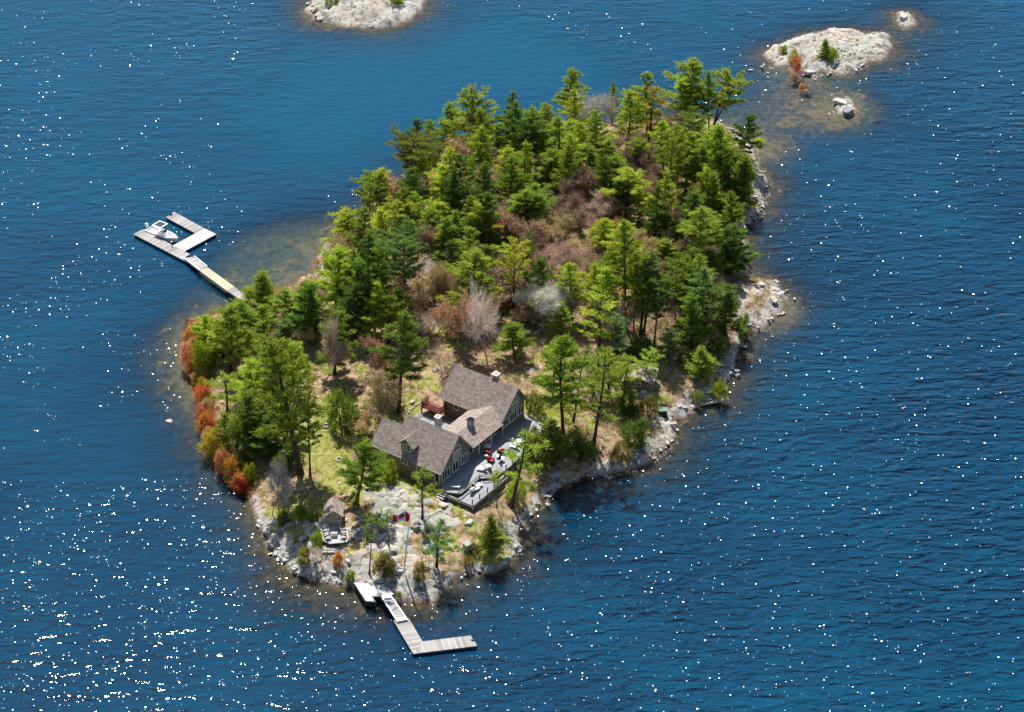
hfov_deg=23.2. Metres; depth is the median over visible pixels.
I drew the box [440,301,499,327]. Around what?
budding tree
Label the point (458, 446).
arched window
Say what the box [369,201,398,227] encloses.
bare tree
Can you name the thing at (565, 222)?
budding tree
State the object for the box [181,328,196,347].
shrub
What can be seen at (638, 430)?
juniper bush
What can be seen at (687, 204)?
pine tree
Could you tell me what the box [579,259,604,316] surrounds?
pine tree
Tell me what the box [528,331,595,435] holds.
pine tree
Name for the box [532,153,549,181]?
bare tree
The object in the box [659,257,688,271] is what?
bare tree
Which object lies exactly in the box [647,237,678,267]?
pine tree
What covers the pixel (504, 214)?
budding tree
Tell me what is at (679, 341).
juniper bush
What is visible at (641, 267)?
pine tree
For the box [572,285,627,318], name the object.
budding tree
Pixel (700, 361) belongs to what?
young conifer
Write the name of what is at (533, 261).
budding tree
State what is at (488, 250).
pine tree
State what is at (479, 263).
pine tree
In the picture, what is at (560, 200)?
budding tree
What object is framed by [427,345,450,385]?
dead tree
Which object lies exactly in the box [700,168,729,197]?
pine tree
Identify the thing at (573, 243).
bare tree
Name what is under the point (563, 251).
bare tree
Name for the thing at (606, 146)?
pine tree
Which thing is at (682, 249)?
budding tree
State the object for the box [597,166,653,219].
pine tree
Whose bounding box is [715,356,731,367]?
boulder
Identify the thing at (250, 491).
shore weeds
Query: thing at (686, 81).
pine tree
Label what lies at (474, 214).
pine tree
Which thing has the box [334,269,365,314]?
pine tree
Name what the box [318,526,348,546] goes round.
fire pit deck
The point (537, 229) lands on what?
budding tree
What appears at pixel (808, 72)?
boulder
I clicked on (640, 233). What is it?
budding tree
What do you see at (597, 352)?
pine tree
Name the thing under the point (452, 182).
pine tree
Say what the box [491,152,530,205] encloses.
pine tree
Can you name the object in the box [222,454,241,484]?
shrub
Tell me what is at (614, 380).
pine tree
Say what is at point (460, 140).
budding tree
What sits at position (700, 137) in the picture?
pine tree
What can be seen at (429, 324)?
bare tree
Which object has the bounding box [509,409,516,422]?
patio door
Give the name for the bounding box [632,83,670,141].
pine tree
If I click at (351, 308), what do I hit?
pine tree
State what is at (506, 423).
patio door
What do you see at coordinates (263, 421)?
pine tree
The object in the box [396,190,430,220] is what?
pine tree
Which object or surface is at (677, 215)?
budding tree
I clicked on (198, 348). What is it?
leafy tree
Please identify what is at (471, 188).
bare tree
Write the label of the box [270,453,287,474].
juniper bush
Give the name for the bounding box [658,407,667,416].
utility box
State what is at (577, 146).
pine tree
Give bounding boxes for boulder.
[316,566,322,572]
[377,577,383,583]
[396,566,406,574]
[410,525,419,531]
[424,522,433,530]
[438,502,448,507]
[464,519,473,525]
[703,387,711,392]
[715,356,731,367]
[754,282,765,287]
[769,295,777,303]
[770,286,779,291]
[803,70,815,75]
[833,98,847,106]
[842,107,853,114]
[899,13,907,20]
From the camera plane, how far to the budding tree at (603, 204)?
437.93 m
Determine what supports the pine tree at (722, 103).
on the terrain at (782, 108)
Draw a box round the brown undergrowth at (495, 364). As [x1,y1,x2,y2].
[193,114,778,549]
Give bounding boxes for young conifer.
[224,269,279,316]
[230,431,277,464]
[472,513,515,559]
[525,416,575,475]
[681,345,722,382]
[720,152,759,208]
[816,38,837,56]
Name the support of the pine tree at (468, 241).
on the terrain at (782, 108)
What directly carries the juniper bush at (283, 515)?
on the terrain at (782, 108)
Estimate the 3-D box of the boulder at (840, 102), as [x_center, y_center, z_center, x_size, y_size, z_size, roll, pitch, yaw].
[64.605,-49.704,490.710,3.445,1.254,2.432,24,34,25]
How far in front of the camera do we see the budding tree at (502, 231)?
431.99 m
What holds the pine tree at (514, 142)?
on the terrain at (782, 108)
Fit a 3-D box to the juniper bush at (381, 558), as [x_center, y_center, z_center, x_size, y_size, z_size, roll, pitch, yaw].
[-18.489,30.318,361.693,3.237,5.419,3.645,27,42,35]
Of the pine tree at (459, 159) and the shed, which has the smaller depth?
the shed
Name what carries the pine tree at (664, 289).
on the terrain at (782, 108)
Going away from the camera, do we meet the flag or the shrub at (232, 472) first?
the flag
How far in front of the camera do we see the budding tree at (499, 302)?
410.03 m
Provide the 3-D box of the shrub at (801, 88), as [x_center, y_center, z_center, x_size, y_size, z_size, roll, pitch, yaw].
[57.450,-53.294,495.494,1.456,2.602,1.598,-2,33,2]
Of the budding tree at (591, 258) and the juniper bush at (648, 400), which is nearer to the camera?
the juniper bush at (648, 400)
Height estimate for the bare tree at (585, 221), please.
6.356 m
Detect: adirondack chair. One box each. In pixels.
[324,532,330,540]
[340,532,346,538]
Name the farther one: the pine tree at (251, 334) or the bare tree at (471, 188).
the bare tree at (471, 188)
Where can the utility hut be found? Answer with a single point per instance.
(467, 547)
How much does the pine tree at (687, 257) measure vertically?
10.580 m
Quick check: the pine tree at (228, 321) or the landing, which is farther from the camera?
the landing
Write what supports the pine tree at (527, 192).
on the terrain at (782, 108)
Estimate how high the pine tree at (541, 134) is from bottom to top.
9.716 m
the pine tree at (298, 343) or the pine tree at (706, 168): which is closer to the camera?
the pine tree at (298, 343)
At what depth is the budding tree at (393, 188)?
445.70 m
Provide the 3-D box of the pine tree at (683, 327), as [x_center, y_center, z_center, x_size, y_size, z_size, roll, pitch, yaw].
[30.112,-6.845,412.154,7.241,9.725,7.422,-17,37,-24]
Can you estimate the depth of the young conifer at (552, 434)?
383.21 m
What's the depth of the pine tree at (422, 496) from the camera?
369.41 m
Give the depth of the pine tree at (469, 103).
463.21 m
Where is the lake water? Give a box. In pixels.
[0,0,1023,711]
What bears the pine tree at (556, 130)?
on the terrain at (782, 108)
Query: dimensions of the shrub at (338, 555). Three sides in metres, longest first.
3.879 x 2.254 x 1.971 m
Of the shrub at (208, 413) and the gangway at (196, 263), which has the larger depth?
the gangway at (196, 263)
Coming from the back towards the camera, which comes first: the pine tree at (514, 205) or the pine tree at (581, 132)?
the pine tree at (581, 132)
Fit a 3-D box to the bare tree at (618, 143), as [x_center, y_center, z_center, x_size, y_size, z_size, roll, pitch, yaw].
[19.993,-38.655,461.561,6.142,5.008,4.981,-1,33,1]
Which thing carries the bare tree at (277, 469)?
on the terrain at (782, 108)
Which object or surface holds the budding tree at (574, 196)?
on the terrain at (782, 108)
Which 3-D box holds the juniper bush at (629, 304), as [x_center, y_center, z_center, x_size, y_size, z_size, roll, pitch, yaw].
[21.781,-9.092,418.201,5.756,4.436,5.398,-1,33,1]
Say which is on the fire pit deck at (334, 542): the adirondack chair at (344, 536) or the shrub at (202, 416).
the adirondack chair at (344, 536)
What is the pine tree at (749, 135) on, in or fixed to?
on the terrain at (782, 108)
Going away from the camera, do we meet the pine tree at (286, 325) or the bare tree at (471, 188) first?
the pine tree at (286, 325)
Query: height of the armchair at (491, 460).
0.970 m
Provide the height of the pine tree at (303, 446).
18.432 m
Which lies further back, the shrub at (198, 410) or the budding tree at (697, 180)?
the budding tree at (697, 180)
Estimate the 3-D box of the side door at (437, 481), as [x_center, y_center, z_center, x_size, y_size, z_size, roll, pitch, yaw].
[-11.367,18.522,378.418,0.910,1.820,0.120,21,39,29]
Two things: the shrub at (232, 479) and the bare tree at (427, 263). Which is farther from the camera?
the bare tree at (427, 263)
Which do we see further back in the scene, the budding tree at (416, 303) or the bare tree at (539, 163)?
the bare tree at (539, 163)
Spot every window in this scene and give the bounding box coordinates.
[400,459,407,464]
[453,444,460,452]
[453,448,460,460]
[511,401,518,410]
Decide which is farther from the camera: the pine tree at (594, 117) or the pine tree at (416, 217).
the pine tree at (594, 117)
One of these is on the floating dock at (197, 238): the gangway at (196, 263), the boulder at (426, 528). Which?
the gangway at (196, 263)
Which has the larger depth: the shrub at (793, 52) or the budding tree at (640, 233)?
the shrub at (793, 52)
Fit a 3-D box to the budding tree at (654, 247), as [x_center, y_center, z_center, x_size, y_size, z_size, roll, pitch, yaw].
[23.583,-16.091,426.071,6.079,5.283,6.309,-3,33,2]
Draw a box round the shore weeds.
[178,121,787,498]
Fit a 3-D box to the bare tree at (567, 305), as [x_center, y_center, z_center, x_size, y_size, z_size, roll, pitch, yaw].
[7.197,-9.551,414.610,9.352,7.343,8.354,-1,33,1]
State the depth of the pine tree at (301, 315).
409.15 m
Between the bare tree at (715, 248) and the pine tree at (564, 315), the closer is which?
the pine tree at (564, 315)
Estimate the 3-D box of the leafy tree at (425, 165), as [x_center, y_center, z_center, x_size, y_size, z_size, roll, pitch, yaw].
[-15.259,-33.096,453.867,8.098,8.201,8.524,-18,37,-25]
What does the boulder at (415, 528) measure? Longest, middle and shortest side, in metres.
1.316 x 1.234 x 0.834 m
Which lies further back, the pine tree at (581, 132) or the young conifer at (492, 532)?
the pine tree at (581, 132)
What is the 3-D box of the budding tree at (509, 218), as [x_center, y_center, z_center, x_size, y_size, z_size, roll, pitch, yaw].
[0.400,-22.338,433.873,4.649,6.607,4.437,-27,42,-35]
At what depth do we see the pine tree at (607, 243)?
419.13 m
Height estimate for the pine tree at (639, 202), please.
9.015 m
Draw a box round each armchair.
[484,450,491,455]
[487,455,494,463]
[497,448,504,453]
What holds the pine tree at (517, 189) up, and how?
on the terrain at (782, 108)
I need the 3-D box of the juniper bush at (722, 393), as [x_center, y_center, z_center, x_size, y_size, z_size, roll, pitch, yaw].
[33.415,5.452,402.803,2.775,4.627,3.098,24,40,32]
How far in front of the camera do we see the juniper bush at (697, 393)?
401.99 m
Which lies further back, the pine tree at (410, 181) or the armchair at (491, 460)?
the pine tree at (410, 181)
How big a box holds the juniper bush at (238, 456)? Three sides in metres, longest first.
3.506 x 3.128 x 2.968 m
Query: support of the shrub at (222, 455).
on the terrain at (782, 108)
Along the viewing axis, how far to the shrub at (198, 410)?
397.49 m
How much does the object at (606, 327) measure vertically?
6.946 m
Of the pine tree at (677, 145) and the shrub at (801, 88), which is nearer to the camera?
the pine tree at (677, 145)
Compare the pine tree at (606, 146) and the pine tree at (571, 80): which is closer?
the pine tree at (606, 146)
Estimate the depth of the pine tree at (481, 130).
450.77 m
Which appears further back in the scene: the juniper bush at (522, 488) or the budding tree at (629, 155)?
the budding tree at (629, 155)
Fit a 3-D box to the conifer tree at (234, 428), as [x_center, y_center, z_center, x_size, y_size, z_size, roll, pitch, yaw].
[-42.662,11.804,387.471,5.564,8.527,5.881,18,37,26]
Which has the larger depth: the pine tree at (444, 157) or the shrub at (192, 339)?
the pine tree at (444, 157)
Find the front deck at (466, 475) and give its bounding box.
[435,414,541,509]
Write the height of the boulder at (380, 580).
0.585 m
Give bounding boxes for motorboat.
[145,220,177,241]
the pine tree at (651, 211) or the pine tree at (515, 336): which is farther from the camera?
the pine tree at (651, 211)
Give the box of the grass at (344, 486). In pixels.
[211,133,769,577]
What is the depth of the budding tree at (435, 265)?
421.37 m
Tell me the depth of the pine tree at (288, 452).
383.13 m
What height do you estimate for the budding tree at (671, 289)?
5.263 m
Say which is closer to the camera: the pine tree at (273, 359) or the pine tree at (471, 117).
the pine tree at (273, 359)
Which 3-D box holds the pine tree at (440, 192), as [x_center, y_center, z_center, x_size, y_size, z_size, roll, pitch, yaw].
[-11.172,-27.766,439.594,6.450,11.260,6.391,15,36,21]
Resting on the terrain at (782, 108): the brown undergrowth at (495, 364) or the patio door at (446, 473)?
the brown undergrowth at (495, 364)
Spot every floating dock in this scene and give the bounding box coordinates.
[133,212,215,263]
[393,618,476,655]
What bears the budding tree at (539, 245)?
on the terrain at (782, 108)
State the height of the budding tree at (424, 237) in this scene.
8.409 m
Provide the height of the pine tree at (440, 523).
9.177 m
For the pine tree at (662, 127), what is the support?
on the terrain at (782, 108)
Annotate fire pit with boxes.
[331,532,337,537]
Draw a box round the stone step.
[322,548,334,550]
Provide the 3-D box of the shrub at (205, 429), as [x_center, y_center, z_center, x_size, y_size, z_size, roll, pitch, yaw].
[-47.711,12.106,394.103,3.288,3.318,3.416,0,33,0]
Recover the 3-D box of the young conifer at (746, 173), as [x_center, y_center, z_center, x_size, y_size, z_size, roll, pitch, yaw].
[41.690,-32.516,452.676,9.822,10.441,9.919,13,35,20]
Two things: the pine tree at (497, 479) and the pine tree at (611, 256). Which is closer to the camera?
the pine tree at (497, 479)
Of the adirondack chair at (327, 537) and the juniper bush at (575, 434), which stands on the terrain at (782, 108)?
the juniper bush at (575, 434)
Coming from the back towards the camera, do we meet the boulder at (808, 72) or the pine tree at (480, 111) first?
the boulder at (808, 72)
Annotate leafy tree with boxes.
[188,339,220,372]
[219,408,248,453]
[408,155,440,192]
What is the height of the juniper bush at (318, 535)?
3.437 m
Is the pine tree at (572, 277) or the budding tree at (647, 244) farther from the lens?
the budding tree at (647, 244)
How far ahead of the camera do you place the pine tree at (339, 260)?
414.52 m
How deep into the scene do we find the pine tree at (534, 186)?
437.82 m
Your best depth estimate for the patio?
393.59 m
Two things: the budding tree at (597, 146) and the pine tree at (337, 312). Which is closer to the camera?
the pine tree at (337, 312)
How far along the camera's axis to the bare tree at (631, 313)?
412.23 m
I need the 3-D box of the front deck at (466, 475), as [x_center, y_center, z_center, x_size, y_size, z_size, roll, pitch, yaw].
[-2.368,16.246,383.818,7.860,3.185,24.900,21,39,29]
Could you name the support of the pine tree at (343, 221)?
on the terrain at (782, 108)
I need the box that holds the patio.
[414,410,451,428]
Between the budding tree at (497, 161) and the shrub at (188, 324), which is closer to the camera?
the shrub at (188, 324)
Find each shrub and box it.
[177,340,192,368]
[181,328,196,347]
[183,319,195,331]
[183,357,198,376]
[184,336,197,351]
[188,366,203,378]
[189,371,200,383]
[190,370,209,386]
[192,383,212,406]
[192,402,205,421]
[194,411,211,432]
[196,376,209,387]
[196,425,222,457]
[197,387,214,403]
[199,407,215,424]
[200,396,212,409]
[200,425,213,437]
[202,413,217,430]
[212,446,230,476]
[215,443,223,465]
[220,465,236,477]
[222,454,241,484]
[222,467,240,483]
[228,471,243,491]
[228,474,241,487]
[233,471,252,491]
[236,477,249,494]
[312,257,322,269]
[786,48,798,64]
[790,53,801,74]
[799,83,804,92]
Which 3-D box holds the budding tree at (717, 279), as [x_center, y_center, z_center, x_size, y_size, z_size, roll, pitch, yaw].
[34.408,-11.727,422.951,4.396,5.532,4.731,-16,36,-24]
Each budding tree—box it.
[290,324,315,344]
[325,229,360,264]
[346,407,389,437]
[349,224,393,253]
[353,365,405,398]
[358,335,395,376]
[361,373,402,419]
[371,174,408,208]
[389,248,429,277]
[398,283,431,313]
[407,268,455,303]
[414,221,443,260]
[414,259,453,301]
[425,160,471,189]
[427,288,494,362]
[430,273,452,303]
[431,260,458,285]
[433,138,472,162]
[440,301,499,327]
[444,234,483,261]
[450,132,472,155]
[461,195,519,236]
[470,291,501,317]
[472,153,518,182]
[475,214,505,244]
[478,288,508,310]
[483,150,497,165]
[484,259,536,299]
[493,252,510,259]
[498,246,538,270]
[500,221,512,240]
[502,214,520,240]
[506,217,549,249]
[510,301,543,322]
[524,235,547,258]
[530,217,564,246]
[531,262,579,295]
[540,182,584,214]
[544,211,576,237]
[556,187,586,219]
[567,158,605,195]
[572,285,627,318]
[578,252,618,281]
[585,189,618,216]
[585,189,626,218]
[587,132,614,164]
[610,216,627,229]
[611,190,634,217]
[612,235,660,261]
[614,131,659,165]
[626,150,662,177]
[630,227,677,253]
[635,186,683,212]
[638,244,664,269]
[647,114,675,135]
[647,139,658,165]
[654,264,698,298]
[669,207,688,246]
[674,235,719,259]
[689,177,722,197]
[698,291,712,322]
[711,275,726,299]
[729,147,753,173]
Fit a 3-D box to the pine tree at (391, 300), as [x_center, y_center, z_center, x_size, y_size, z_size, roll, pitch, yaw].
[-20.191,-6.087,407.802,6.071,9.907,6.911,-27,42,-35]
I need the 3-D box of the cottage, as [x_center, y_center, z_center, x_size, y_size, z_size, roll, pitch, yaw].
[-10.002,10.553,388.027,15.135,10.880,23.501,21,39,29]
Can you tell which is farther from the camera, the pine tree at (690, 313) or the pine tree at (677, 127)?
the pine tree at (677, 127)
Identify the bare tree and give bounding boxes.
[266,446,294,514]
[309,547,322,564]
[317,311,351,387]
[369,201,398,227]
[412,253,435,277]
[412,311,443,339]
[441,273,488,298]
[455,162,508,194]
[461,277,501,370]
[495,193,536,222]
[509,275,573,327]
[518,231,561,257]
[531,248,566,286]
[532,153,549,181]
[535,113,552,133]
[535,279,577,318]
[539,234,579,271]
[549,231,594,254]
[556,172,584,214]
[557,196,598,232]
[560,87,617,128]
[560,243,589,282]
[560,257,593,287]
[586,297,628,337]
[612,136,630,152]
[621,300,640,323]
[645,170,660,190]
[648,115,664,132]
[659,100,696,135]
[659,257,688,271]
[682,229,720,254]
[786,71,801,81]
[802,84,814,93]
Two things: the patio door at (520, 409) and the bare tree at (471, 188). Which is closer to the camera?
the patio door at (520, 409)
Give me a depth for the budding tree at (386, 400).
388.34 m
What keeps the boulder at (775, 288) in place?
on the terrain at (782, 108)
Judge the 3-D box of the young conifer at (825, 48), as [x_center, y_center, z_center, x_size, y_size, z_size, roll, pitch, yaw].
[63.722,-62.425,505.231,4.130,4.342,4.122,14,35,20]
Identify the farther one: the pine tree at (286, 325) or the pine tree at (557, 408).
the pine tree at (286, 325)
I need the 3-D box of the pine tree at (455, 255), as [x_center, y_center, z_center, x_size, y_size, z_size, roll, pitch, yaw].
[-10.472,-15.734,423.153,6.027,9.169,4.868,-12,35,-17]
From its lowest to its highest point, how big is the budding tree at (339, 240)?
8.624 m
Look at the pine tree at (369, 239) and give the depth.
407.51 m
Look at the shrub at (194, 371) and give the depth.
408.69 m
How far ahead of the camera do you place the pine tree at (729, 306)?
414.04 m
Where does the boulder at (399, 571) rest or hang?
on the terrain at (782, 108)
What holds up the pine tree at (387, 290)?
on the terrain at (782, 108)
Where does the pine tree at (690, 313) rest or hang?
on the terrain at (782, 108)
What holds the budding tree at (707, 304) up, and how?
on the terrain at (782, 108)
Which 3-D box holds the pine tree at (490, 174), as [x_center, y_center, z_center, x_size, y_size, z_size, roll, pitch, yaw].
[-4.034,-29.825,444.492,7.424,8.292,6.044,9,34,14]
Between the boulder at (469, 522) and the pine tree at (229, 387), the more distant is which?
the pine tree at (229, 387)
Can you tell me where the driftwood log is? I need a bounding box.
[701,399,728,405]
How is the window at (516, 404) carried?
in the cottage
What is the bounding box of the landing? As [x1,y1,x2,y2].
[227,287,245,300]
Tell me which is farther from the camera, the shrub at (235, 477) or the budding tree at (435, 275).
the budding tree at (435, 275)
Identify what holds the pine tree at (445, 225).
on the terrain at (782, 108)
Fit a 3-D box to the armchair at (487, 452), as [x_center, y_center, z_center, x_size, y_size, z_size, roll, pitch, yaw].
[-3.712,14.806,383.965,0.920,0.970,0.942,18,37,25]
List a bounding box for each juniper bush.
[228,451,243,467]
[243,463,257,482]
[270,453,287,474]
[275,510,291,526]
[294,503,309,521]
[295,543,311,566]
[308,511,318,520]
[309,529,322,547]
[323,0,337,5]
[324,385,360,433]
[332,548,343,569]
[343,569,355,582]
[346,490,361,507]
[371,549,395,578]
[378,457,399,483]
[378,552,396,574]
[388,0,404,4]
[412,559,425,584]
[462,555,474,568]
[470,542,480,553]
[504,477,528,502]
[520,424,539,449]
[524,388,545,418]
[563,424,590,453]
[571,437,597,462]
[608,439,632,463]
[610,383,644,417]
[616,415,655,452]
[622,336,661,360]
[627,292,655,313]
[636,392,660,420]
[664,335,683,349]
[675,344,698,367]
[690,388,704,403]
[704,333,732,358]
[710,380,728,404]
[737,311,751,338]
[754,137,764,145]
[777,44,787,54]
[827,46,838,62]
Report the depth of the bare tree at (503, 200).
435.27 m
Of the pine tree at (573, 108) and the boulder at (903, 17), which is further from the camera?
the boulder at (903, 17)
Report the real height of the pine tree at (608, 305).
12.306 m
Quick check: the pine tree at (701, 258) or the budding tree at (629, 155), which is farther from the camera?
the budding tree at (629, 155)
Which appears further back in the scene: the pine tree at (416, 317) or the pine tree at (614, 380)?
the pine tree at (416, 317)
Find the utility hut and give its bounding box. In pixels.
[462,540,471,552]
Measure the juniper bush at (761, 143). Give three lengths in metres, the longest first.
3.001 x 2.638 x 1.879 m
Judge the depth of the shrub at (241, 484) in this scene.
381.82 m
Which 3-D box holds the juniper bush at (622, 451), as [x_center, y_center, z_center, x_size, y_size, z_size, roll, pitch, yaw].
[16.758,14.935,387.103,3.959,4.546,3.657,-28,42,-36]
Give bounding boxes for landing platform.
[354,582,393,606]
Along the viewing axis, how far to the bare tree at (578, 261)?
420.94 m
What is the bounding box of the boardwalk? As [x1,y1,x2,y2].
[200,267,233,292]
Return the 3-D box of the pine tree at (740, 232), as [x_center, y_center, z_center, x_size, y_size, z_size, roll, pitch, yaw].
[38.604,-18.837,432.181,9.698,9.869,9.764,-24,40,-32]
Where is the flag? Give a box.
[393,511,409,522]
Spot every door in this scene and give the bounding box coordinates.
[329,516,334,525]
[435,473,439,483]
[442,466,449,481]
[452,459,458,473]
[461,452,468,465]
[503,417,508,427]
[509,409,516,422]
[518,404,523,415]
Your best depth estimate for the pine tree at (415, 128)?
467.67 m
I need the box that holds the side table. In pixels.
[484,443,491,449]
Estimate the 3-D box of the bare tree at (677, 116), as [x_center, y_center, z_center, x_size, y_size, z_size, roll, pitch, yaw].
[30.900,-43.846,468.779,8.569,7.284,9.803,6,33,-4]
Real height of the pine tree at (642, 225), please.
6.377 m
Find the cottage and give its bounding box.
[370,364,528,489]
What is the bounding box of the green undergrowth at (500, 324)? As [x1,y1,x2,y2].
[212,112,770,562]
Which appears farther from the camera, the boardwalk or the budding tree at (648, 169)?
the budding tree at (648, 169)
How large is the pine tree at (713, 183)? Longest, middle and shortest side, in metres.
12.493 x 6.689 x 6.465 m
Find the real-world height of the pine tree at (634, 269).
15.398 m
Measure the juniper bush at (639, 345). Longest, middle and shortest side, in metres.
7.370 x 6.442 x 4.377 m
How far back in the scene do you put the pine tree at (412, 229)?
429.20 m
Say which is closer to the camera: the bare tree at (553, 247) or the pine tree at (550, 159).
the bare tree at (553, 247)
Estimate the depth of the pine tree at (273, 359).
373.81 m
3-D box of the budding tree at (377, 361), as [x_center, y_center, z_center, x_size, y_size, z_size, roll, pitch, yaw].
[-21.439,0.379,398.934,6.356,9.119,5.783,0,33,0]
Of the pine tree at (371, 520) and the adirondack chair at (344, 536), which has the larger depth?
the adirondack chair at (344, 536)
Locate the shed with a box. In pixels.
[323,496,343,525]
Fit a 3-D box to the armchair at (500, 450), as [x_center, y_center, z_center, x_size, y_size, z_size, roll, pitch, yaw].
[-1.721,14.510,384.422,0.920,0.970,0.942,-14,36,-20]
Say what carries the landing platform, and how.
on the terrain at (782, 108)
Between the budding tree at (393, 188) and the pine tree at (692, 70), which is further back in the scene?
the pine tree at (692, 70)
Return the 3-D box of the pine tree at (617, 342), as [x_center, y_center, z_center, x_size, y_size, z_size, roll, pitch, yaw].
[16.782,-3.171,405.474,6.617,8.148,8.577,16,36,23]
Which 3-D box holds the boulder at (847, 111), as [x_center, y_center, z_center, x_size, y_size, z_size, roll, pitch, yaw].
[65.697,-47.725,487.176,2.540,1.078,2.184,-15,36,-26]
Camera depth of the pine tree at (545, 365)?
397.04 m
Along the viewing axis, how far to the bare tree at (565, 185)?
440.85 m
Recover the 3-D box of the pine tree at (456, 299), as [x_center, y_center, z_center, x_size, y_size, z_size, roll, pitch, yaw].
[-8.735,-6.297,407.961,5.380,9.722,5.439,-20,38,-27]
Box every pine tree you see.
[186,314,216,346]
[199,318,244,357]
[202,368,245,420]
[205,303,254,370]
[212,297,262,336]
[212,412,232,446]
[225,357,269,401]
[231,395,263,449]
[237,414,287,458]
[239,330,262,357]
[242,326,336,475]
[243,303,279,339]
[243,399,280,430]
[247,338,285,377]
[255,372,280,394]
[262,286,299,321]
[262,366,292,432]
[266,389,306,442]
[272,317,298,340]
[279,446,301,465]
[281,285,331,324]
[281,339,315,389]
[284,281,328,337]
[299,379,322,476]
[302,243,369,305]
[316,308,358,374]
[320,205,366,251]
[324,281,374,339]
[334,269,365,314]
[335,437,389,505]
[339,258,372,322]
[341,246,364,276]
[343,205,376,252]
[346,230,391,305]
[349,168,386,227]
[352,280,394,341]
[358,167,394,216]
[359,512,384,574]
[360,204,401,260]
[365,213,430,294]
[365,238,395,280]
[366,307,430,413]
[369,277,396,307]
[374,294,411,343]
[376,508,392,545]
[381,191,420,232]
[383,123,456,183]
[386,286,413,332]
[389,187,414,226]
[395,166,430,219]
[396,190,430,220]
[398,220,423,255]
[404,118,430,161]
[407,310,424,332]
[407,463,444,519]
[412,214,433,229]
[413,204,443,245]
[416,198,461,227]
[417,517,465,568]
[421,119,441,145]
[422,162,453,204]
[424,216,465,259]
[430,119,457,148]
[430,173,461,216]
[432,145,460,189]
[433,239,461,283]
[435,246,503,312]
[438,100,471,134]
[438,166,471,222]
[440,208,468,257]
[443,292,465,342]
[444,82,506,143]
[445,153,476,200]
[452,226,486,270]
[459,113,495,151]
[459,194,478,226]
[460,155,490,190]
[462,124,496,169]
[462,191,505,248]
[463,107,496,153]
[464,192,504,249]
[469,168,505,203]
[470,158,495,205]
[473,244,501,286]
[488,122,510,159]
[488,467,504,508]
[489,320,536,358]
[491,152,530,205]
[491,235,531,309]
[493,146,523,192]
[494,90,527,137]
[494,100,523,156]
[495,161,523,190]
[500,139,526,168]
[501,426,551,508]
[505,188,550,228]
[505,194,537,222]
[509,115,547,166]
[510,105,550,170]
[514,182,558,211]
[515,139,540,187]
[516,190,556,225]
[518,256,554,309]
[520,224,540,270]
[522,128,556,166]
[523,102,556,128]
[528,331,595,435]
[531,147,563,188]
[536,338,581,382]
[541,114,583,152]
[542,141,584,190]
[542,381,587,426]
[543,301,578,335]
[547,157,581,180]
[551,66,590,119]
[552,260,586,318]
[553,118,586,145]
[554,132,588,168]
[557,87,592,132]
[564,344,598,422]
[571,121,594,153]
[577,288,619,350]
[579,145,599,181]
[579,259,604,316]
[580,347,612,395]
[584,345,630,449]
[585,109,611,145]
[586,264,621,325]
[587,154,619,199]
[587,217,616,246]
[589,250,617,277]
[589,251,621,299]
[590,217,616,256]
[591,346,626,389]
[593,155,631,195]
[594,137,626,167]
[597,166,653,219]
[598,310,634,355]
[599,221,644,287]
[603,213,644,325]
[604,180,640,218]
[605,81,620,123]
[607,361,639,399]
[608,354,648,402]
[610,88,650,144]
[618,85,650,131]
[618,221,637,239]
[619,253,662,335]
[620,136,655,170]
[624,247,650,328]
[625,185,651,227]
[631,251,671,334]
[631,346,664,374]
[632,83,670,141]
[635,71,662,133]
[636,183,670,241]
[637,207,669,229]
[637,269,678,343]
[644,168,682,216]
[644,209,685,249]
[646,119,672,168]
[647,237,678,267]
[650,126,692,192]
[656,55,713,109]
[659,327,678,359]
[660,329,682,364]
[661,130,704,192]
[661,251,695,317]
[663,77,712,132]
[665,123,688,190]
[671,231,686,255]
[672,289,714,339]
[673,290,716,350]
[674,254,707,302]
[675,105,711,135]
[675,154,704,196]
[675,191,703,219]
[676,191,708,240]
[676,247,717,285]
[677,205,726,252]
[681,130,712,168]
[681,263,728,333]
[685,165,725,212]
[685,253,715,286]
[687,206,724,238]
[691,67,722,140]
[695,145,722,177]
[699,171,726,213]
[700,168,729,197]
[701,122,737,169]
[702,126,746,172]
[703,124,741,186]
[705,253,732,280]
[708,280,752,335]
[709,198,745,229]
[709,226,747,275]
[711,65,752,124]
[715,222,760,272]
[719,190,747,225]
[720,163,742,191]
[729,112,763,153]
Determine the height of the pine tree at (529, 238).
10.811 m
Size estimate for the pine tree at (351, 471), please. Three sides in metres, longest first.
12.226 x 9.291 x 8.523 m
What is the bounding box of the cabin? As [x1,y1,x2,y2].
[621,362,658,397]
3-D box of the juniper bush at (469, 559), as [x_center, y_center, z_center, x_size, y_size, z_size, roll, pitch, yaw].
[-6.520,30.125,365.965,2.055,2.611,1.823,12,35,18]
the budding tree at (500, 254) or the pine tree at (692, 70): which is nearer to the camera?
the budding tree at (500, 254)
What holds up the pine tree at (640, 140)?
on the terrain at (782, 108)
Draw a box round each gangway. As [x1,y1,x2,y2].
[183,256,207,270]
[380,594,407,622]
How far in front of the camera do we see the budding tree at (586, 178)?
442.58 m
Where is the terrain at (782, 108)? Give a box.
[142,0,939,625]
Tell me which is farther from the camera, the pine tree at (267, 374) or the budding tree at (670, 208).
the budding tree at (670, 208)
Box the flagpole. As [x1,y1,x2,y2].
[402,512,410,575]

